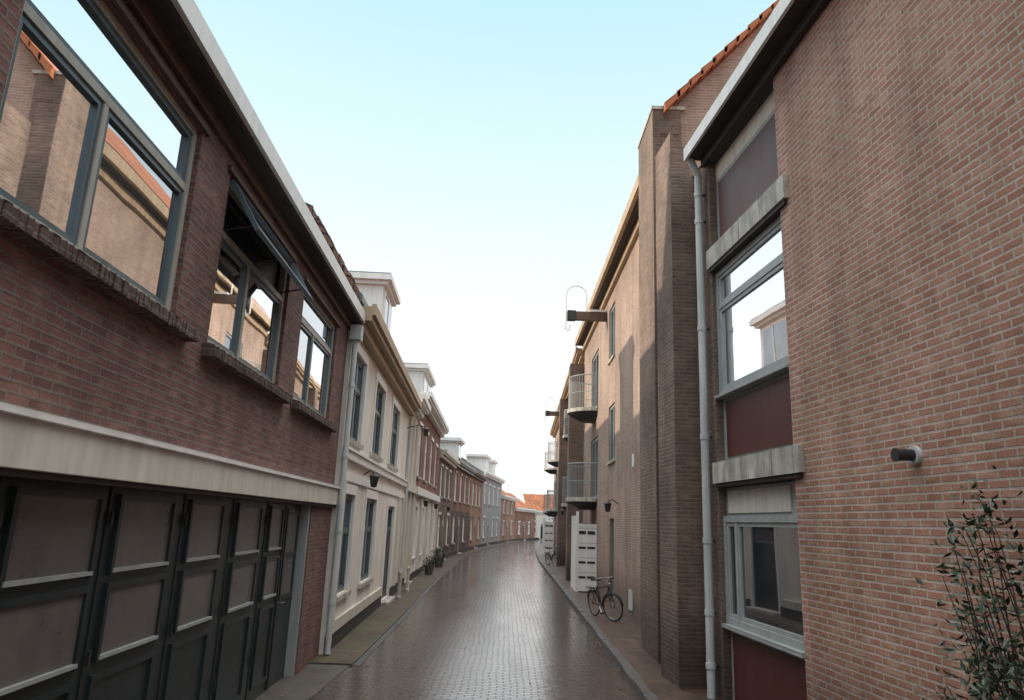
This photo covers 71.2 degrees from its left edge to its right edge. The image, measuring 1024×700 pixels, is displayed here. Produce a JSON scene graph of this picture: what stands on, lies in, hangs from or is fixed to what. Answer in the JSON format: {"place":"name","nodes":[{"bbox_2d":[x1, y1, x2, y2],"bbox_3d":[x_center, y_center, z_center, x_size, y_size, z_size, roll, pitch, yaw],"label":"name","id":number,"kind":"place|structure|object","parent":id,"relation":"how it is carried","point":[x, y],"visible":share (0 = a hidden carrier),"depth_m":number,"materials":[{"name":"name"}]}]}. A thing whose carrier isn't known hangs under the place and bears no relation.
{"place":"outdoors","nodes":[
{"label":"outdoors","id":0,"kind":"place"},
{"bbox_2d":[309,541,519,665],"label":"pavement","id":1,"kind":"structure","parent":0,"point":[351,648],"depth_m":17.43,"materials":[{"name":"stone"}]},
{"bbox_2d":[318,330,408,654],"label":"facade","id":2,"kind":"structure","parent":1,"relation":"on","point":[351,600],"depth_m":16.97,"materials":[{"name":"white paint"}]},
{"bbox_2d":[305,202,360,301],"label":"tiled verge","id":3,"kind":"structure","parent":2,"relation":"on","point":[337,255],"depth_m":14.59,"materials":[{"name":"brown tile"}]},
{"bbox_2d":[360,292,367,305],"bbox_3d":[-3.839,-1.206,17.075,1.300,1.340,4.250,3,-14,-2],"label":"zinc roof strip","id":4,"kind":"object","parent":2,"relation":"on","point":[363,302],"visible":0.14,"depth_m":15.02,"materials":[{"name":"grey metal"}]},
{"bbox_2d":[337,291,397,597],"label":"window frames","id":5,"kind":"structure","parent":2,"relation":"on","point":[357,391],"depth_m":18.44,"materials":[{"name":"grey paint"}]},
{"bbox_2d":[339,295,395,584],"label":"panes","id":6,"kind":"object","parent":5,"relation":"attached to","point":[387,306],"visible":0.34,"depth_m":18.46,"materials":[{"name":"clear glass"}]},
{"bbox_2d":[364,470,379,487],"bbox_3d":[-3.267,3.005,16.715,0.362,0.411,0.255,10,-15,-29],"label":"wall lamp","id":7,"kind":"object","parent":2,"relation":"attached to","point":[374,478],"visible":1,"depth_m":16.67,"materials":[{"name":"metal"}]},
{"bbox_2d":[323,271,421,654],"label":"trim","id":8,"kind":"structure","parent":2,"relation":"attached to","point":[379,344],"depth_m":18.59,"materials":[{"name":"white paint"}]},
{"bbox_2d":[400,416,412,584],"bbox_3d":[-3.840,5.347,25.982,0.099,6.300,0.099,2,-14,0],"label":"drainpipe","id":9,"kind":"object","parent":8,"relation":"attached to","point":[407,479],"visible":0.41,"depth_m":25.99,"materials":[{"name":"grey metal"}]},
{"bbox_2d":[407,425,429,435],"bbox_3d":[-3.414,2.927,26.027,0.833,0.414,0.247,2,-14,0],"label":"wall lantern","id":10,"kind":"object","parent":2,"relation":"attached to","point":[425,431],"depth_m":25.96,"materials":[{"name":"metal"}]},
{"bbox_2d":[396,570,401,598],"bbox_3d":[-3.582,7.456,22.756,0.180,0.870,0.175,2,-14,0],"label":"bollard","id":11,"kind":"object","parent":1,"relation":"on","point":[398,595],"visible":1,"depth_m":22.70,"materials":[{"name":"stone"}]},
{"bbox_2d":[404,566,409,591],"bbox_3d":[-3.653,8.016,25.090,0.180,0.870,0.175,2,-14,0],"label":"bollard","id":12,"kind":"object","parent":1,"relation":"on","point":[406,589],"visible":1,"depth_m":25.03,"materials":[{"name":"stone"}]},
{"bbox_2d":[402,414,417,581],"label":"facade","id":13,"kind":"structure","parent":1,"relation":"on","point":[415,417],"depth_m":28.34,"materials":[{"name":"beige paint"}]},
{"bbox_2d":[401,393,430,586],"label":"trim","id":14,"kind":"structure","parent":13,"relation":"attached to","point":[423,410],"depth_m":28.14,"materials":[{"name":"paint"}]},
{"bbox_2d":[411,414,440,572],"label":"facade","id":15,"kind":"structure","parent":1,"relation":"on","point":[428,424],"depth_m":35.24,"materials":[{"name":"white paint"}]},
{"bbox_2d":[412,375,436,556],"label":"window frames","id":16,"kind":"structure","parent":15,"relation":"on","point":[424,377],"depth_m":34.71,"materials":[{"name":"white paint"}]},
{"bbox_2d":[417,378,430,477],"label":"panes","id":17,"kind":"object","parent":16,"relation":"attached to","point":[426,387],"visible":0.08,"depth_m":35.73,"materials":[{"name":"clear glass"}]},
{"bbox_2d":[404,363,448,580],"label":"trim","id":18,"kind":"structure","parent":15,"relation":"attached to","point":[417,372],"depth_m":34.79,"materials":[{"name":"paint"}]},
{"bbox_2d":[417,497,437,508],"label":"wall lamps","id":19,"kind":"object","parent":15,"relation":"attached to","point":[425,501],"depth_m":31.11,"materials":[{"name":"metal"}]},
{"bbox_2d":[422,555,435,574],"bbox_3d":[-3.827,9.915,33.075,0.643,0.887,0.657,12,-17,-35],"label":"potted plant","id":20,"kind":"object","parent":1,"relation":"on","point":[428,568],"visible":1,"depth_m":32.88,"materials":[{"name":"green plant"}]},
{"bbox_2d":[433,546,445,566],"bbox_3d":[-3.920,11.136,38.629,0.760,1.109,0.751,2,-14,0],"label":"potted plant","id":21,"kind":"object","parent":1,"relation":"on","point":[439,560],"visible":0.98,"depth_m":38.41,"materials":[{"name":"green plant"}]},
{"bbox_2d":[435,457,453,556],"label":"facade","id":22,"kind":"structure","parent":1,"relation":"on","point":[441,503],"depth_m":46.50,"materials":[{"name":"brown brick"}]},
{"bbox_2d":[437,467,449,556],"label":"window frames","id":23,"kind":"structure","parent":22,"relation":"on","point":[443,515],"depth_m":45.94,"materials":[{"name":"white paint"}]},
{"bbox_2d":[434,449,459,561],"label":"trim","id":24,"kind":"structure","parent":22,"relation":"attached to","point":[447,456],"depth_m":45.92,"materials":[{"name":"paint"}]},
{"bbox_2d":[440,449,471,552],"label":"facade","id":25,"kind":"structure","parent":1,"relation":"on","point":[460,510],"depth_m":56.09,"materials":[{"name":"brick"}]},
{"bbox_2d":[440,437,476,555],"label":"trim","id":26,"kind":"structure","parent":25,"relation":"attached to","point":[450,444],"depth_m":54.80,"materials":[{"name":"paint"}]},
{"bbox_2d":[452,444,469,551],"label":"window frames","id":27,"kind":"structure","parent":25,"relation":"attached to","point":[459,501],"depth_m":55.29,"materials":[{"name":"white paint"}]},
{"bbox_2d":[452,446,468,540],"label":"panes","id":28,"kind":"object","parent":27,"relation":"attached to","point":[460,484],"visible":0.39,"depth_m":55.45,"materials":[{"name":"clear glass"}]},
{"bbox_2d":[469,477,482,547],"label":"facade","id":29,"kind":"structure","parent":1,"relation":"on","point":[475,512],"depth_m":66.94,"materials":[{"name":"orange brick"}]},
{"bbox_2d":[470,484,480,546],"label":"window frames","id":30,"kind":"structure","parent":29,"relation":"attached to","point":[475,518],"depth_m":66.93,"materials":[{"name":"white paint"}]},
{"bbox_2d":[469,471,486,549],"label":"trim","id":31,"kind":"structure","parent":29,"relation":"attached to","point":[479,476],"depth_m":66.85,"materials":[{"name":"paint"}]},
{"bbox_2d":[461,457,501,544],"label":"building","id":32,"kind":"structure","parent":1,"relation":"on","point":[490,512],"depth_m":78.54,"materials":[{"name":"grey paint"}]},
{"bbox_2d":[466,454,504,546],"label":"trim","id":33,"kind":"structure","parent":32,"relation":"attached to","point":[477,461],"depth_m":75.49,"materials":[{"name":"paint"}]},
{"bbox_2d":[482,460,498,543],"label":"window frames","id":34,"kind":"structure","parent":32,"relation":"attached to","point":[489,503],"depth_m":77.47,"materials":[{"name":"white paint"}]},
{"bbox_2d":[483,460,497,530],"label":"panes","id":35,"kind":"object","parent":34,"relation":"attached to","point":[489,488],"visible":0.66,"depth_m":78.11,"materials":[{"name":"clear glass"}]},
{"bbox_2d":[500,490,514,540],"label":"building","id":36,"kind":"structure","parent":1,"relation":"on","point":[506,517],"depth_m":93.56,"materials":[{"name":"red brick"}]},
{"bbox_2d":[503,502,511,532],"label":"window frames","id":37,"kind":"structure","parent":36,"relation":"on","point":[507,522],"depth_m":94.01,"materials":[{"name":"white paint"}]},
{"bbox_2d":[500,494,517,542],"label":"trim","id":38,"kind":"structure","parent":36,"relation":"attached to","point":[509,498],"depth_m":92.60,"materials":[{"name":"paint"}]},
{"bbox_2d":[309,539,641,699],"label":"road","id":39,"kind":"structure","parent":0,"point":[467,618],"depth_m":14.58,"materials":[{"name":"brick"}]},
{"bbox_2d":[254,664,348,699],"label":"driveway strip","id":40,"kind":"object","parent":39,"relation":"on","point":[304,684],"visible":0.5,"depth_m":10.88,"materials":[{"name":"concrete"}]},
{"bbox_2d":[353,561,459,665],"bbox_3d":[-3.095,9.376,28.727,0.282,0.001,33.703,2,-14,-1],"label":"gutter course","id":41,"kind":"object","parent":39,"relation":"on","point":[361,659],"visible":0.93,"depth_m":16.80,"materials":[{"name":"stone"}]},
{"bbox_2d":[281,587,706,695],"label":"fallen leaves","id":42,"kind":"object","parent":39,"relation":"on","point":[480,642],"visible":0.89,"depth_m":15.24,"materials":[{"name":"brown plant"}]},
{"bbox_2d":[506,492,534,539],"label":"building","id":43,"kind":"structure","parent":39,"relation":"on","point":[525,517],"depth_m":107.47,"materials":[{"name":"red brick"}]},
{"bbox_2d":[518,522,529,539],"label":"window frames","id":44,"kind":"structure","parent":43,"relation":"on","point":[523,528],"depth_m":105.95,"materials":[{"name":"white paint"}]},
{"bbox_2d":[514,507,536,540],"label":"trim","id":45,"kind":"structure","parent":43,"relation":"attached to","point":[525,510],"depth_m":106.00,"materials":[{"name":"paint"}]},
{"bbox_2d":[521,494,552,538],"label":"building","id":46,"kind":"structure","parent":39,"relation":"on","point":[534,501],"depth_m":117.36,"materials":[{"name":"orange tile"}]},
{"bbox_2d":[535,510,543,539],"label":"trim","id":47,"kind":"structure","parent":46,"relation":"attached to","point":[538,512],"depth_m":115.21,"materials":[{"name":"paint"}]},
{"bbox_2d":[534,514,552,538],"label":"window frames","id":48,"kind":"structure","parent":46,"relation":"on","point":[541,531],"depth_m":114.92,"materials":[{"name":"white paint"}]},
{"bbox_2d":[194,0,776,499],"label":"sky","id":49,"kind":"structure","parent":0,"point":[481,156],"materials":[{"name":"blue"}]},
{"bbox_2d":[537,545,721,699],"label":"pavement","id":50,"kind":"structure","parent":0,"point":[643,664],"depth_m":15.43,"materials":[{"name":"brick"}]},
{"bbox_2d":[542,517,553,553],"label":"entrance screen","id":51,"kind":"object","parent":50,"relation":"on","point":[548,535],"visible":0.91,"depth_m":58.12,"materials":[{"name":"white paint"}]},
{"bbox_2d":[544,547,559,566],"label":"bicycle","id":52,"kind":"object","parent":50,"relation":"on","point":[551,558],"visible":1,"depth_m":42.10,"materials":[{"name":"metal"}]},
{"bbox_2d":[571,511,596,591],"bbox_3d":[2.759,7.803,27.863,0.780,2.910,2.420,2,-14,0],"label":"entrance screen","id":53,"kind":"object","parent":50,"relation":"on","point":[583,554],"visible":0.96,"depth_m":26.73,"materials":[{"name":"white paint"}]},
{"bbox_2d":[586,576,623,621],"bbox_3d":[2.383,6.613,19.190,0.654,1.114,1.780,5,-14,-11],"label":"bicycle","id":54,"kind":"object","parent":50,"relation":"on","point":[599,603],"visible":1,"depth_m":18.98,"materials":[{"name":"metal"}]},
{"bbox_2d":[914,465,1023,699],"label":"shrub","id":55,"kind":"object","parent":50,"relation":"on","point":[986,685],"visible":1,"depth_m":4.58,"materials":[{"name":"green plant"}]},
{"label":"ground","id":56,"kind":"structure","parent":0,"visible":0},
{"bbox_2d":[0,0,364,699],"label":"brick house with garage","id":57,"kind":"structure","parent":56,"relation":"on","point":[182,312],"depth_m":6.18,"materials":[{"name":"brown brick"}]},
{"bbox_2d":[0,476,310,699],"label":"garage doors","id":58,"kind":"structure","parent":57,"relation":"in","point":[239,652],"depth_m":7.06,"materials":[{"name":"black paint"}]},
{"bbox_2d":[0,0,334,417],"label":"window frames","id":59,"kind":"structure","parent":57,"relation":"in","point":[106,108],"depth_m":5.93,"materials":[{"name":"wood"}]},
{"bbox_2d":[553,360,584,553],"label":"building","id":60,"kind":"structure","parent":56,"relation":"on","point":[555,506],"depth_m":60.01,"materials":[{"name":"beige brick"}]},
{"bbox_2d":[544,397,558,421],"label":"hoisting beam","id":61,"kind":"structure","parent":60,"relation":"attached to","point":[552,413],"depth_m":50.29,"materials":[{"name":"brown wood"}]},
{"bbox_2d":[543,409,567,516],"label":"balconies","id":62,"kind":"structure","parent":60,"relation":"attached to","point":[549,512],"depth_m":51.96,"materials":[{"name":"metal"}]},
{"bbox_2d":[550,347,584,546],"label":"trim","id":63,"kind":"structure","parent":60,"relation":"attached to","point":[578,356],"depth_m":43.17,"materials":[{"name":"stone"}]},
{"bbox_2d":[556,364,584,580],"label":"piers","id":64,"kind":"structure","parent":56,"relation":"on","point":[571,451],"depth_m":33.55,"materials":[{"name":"brown brick"}]},
{"bbox_2d":[535,544,658,699],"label":"kerb","id":65,"kind":"structure","parent":56,"relation":"on","point":[634,679],"depth_m":14.38,"materials":[{"name":"concrete"}]},
{"bbox_2d":[637,105,684,663],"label":"gable pier","id":66,"kind":"structure","parent":56,"relation":"on","point":[652,139],"depth_m":15.03,"materials":[{"name":"brown brick"}]},
{"bbox_2d":[582,18,767,626],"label":"building","id":67,"kind":"structure","parent":56,"relation":"on","point":[619,388],"depth_m":21.58,"materials":[{"name":"beige brick"}]},
{"bbox_2d":[565,374,597,509],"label":"balconies","id":68,"kind":"structure","parent":67,"relation":"attached to","point":[585,414],"depth_m":28.34,"materials":[{"name":"metal"}]},
{"bbox_2d":[565,285,606,330],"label":"hoisting beam","id":69,"kind":"structure","parent":67,"relation":"attached to","point":[591,315],"depth_m":26.35,"materials":[{"name":"brown wood"}]},
{"bbox_2d":[586,304,614,602],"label":"window frames","id":70,"kind":"structure","parent":67,"relation":"attached to","point":[612,408],"depth_m":24.95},
{"bbox_2d":[593,312,613,495],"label":"panes","id":71,"kind":"object","parent":70,"relation":"attached to","point":[595,406],"visible":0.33,"depth_m":28.97,"materials":[{"name":"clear glass"}]},
{"bbox_2d":[604,499,616,511],"bbox_3d":[3.045,4.818,22.185,0.412,0.412,0.259,-3,-15,22],"label":"wall lamp","id":72,"kind":"object","parent":67,"relation":"attached to","point":[607,504],"visible":1,"depth_m":22.13,"materials":[{"name":"metal"}]},
{"bbox_2d":[575,133,676,610],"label":"trim","id":73,"kind":"structure","parent":67,"relation":"attached to","point":[624,240],"depth_m":22.70,"materials":[{"name":"beige paint"}]},
{"bbox_2d":[663,0,779,113],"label":"verge tiles","id":74,"kind":"object","parent":67,"relation":"attached to","point":[711,65],"visible":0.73,"depth_m":15.87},
{"bbox_2d":[655,133,705,688],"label":"pier","id":75,"kind":"structure","parent":56,"relation":"on","point":[682,620],"depth_m":12.22,"materials":[{"name":"brown brick"}]},
{"bbox_2d":[693,0,1023,699],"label":"building","id":76,"kind":"structure","parent":56,"relation":"on","point":[899,124],"depth_m":6.80,"materials":[{"name":"brick"}]},
{"bbox_2d":[687,158,718,698],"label":"drainpipe","id":77,"kind":"object","parent":76,"relation":"attached to","point":[708,541],"visible":1,"depth_m":11.37,"materials":[{"name":"metal"}]},
{"bbox_2d":[683,0,828,699],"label":"trim","id":78,"kind":"structure","parent":76,"relation":"attached to","point":[732,140],"depth_m":10.07,"materials":[{"name":"beige paint"}]},
{"bbox_2d":[715,216,804,651],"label":"window frames","id":79,"kind":"structure","parent":76,"relation":"attached to","point":[749,285],"depth_m":10.31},
{"bbox_2d":[722,229,803,635],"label":"panes","id":80,"kind":"object","parent":79,"relation":"attached to","point":[755,329],"visible":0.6,"depth_m":9.84,"materials":[{"name":"clear glass"}]},
{"bbox_2d":[891,445,921,464],"bbox_3d":[3.530,0.941,6.427,0.211,0.168,0.170,2,-14,0],"label":"wall vent pipe","id":81,"kind":"object","parent":76,"relation":"attached to","point":[912,454],"depth_m":6.38,"materials":[{"name":"metal"}]}
]}

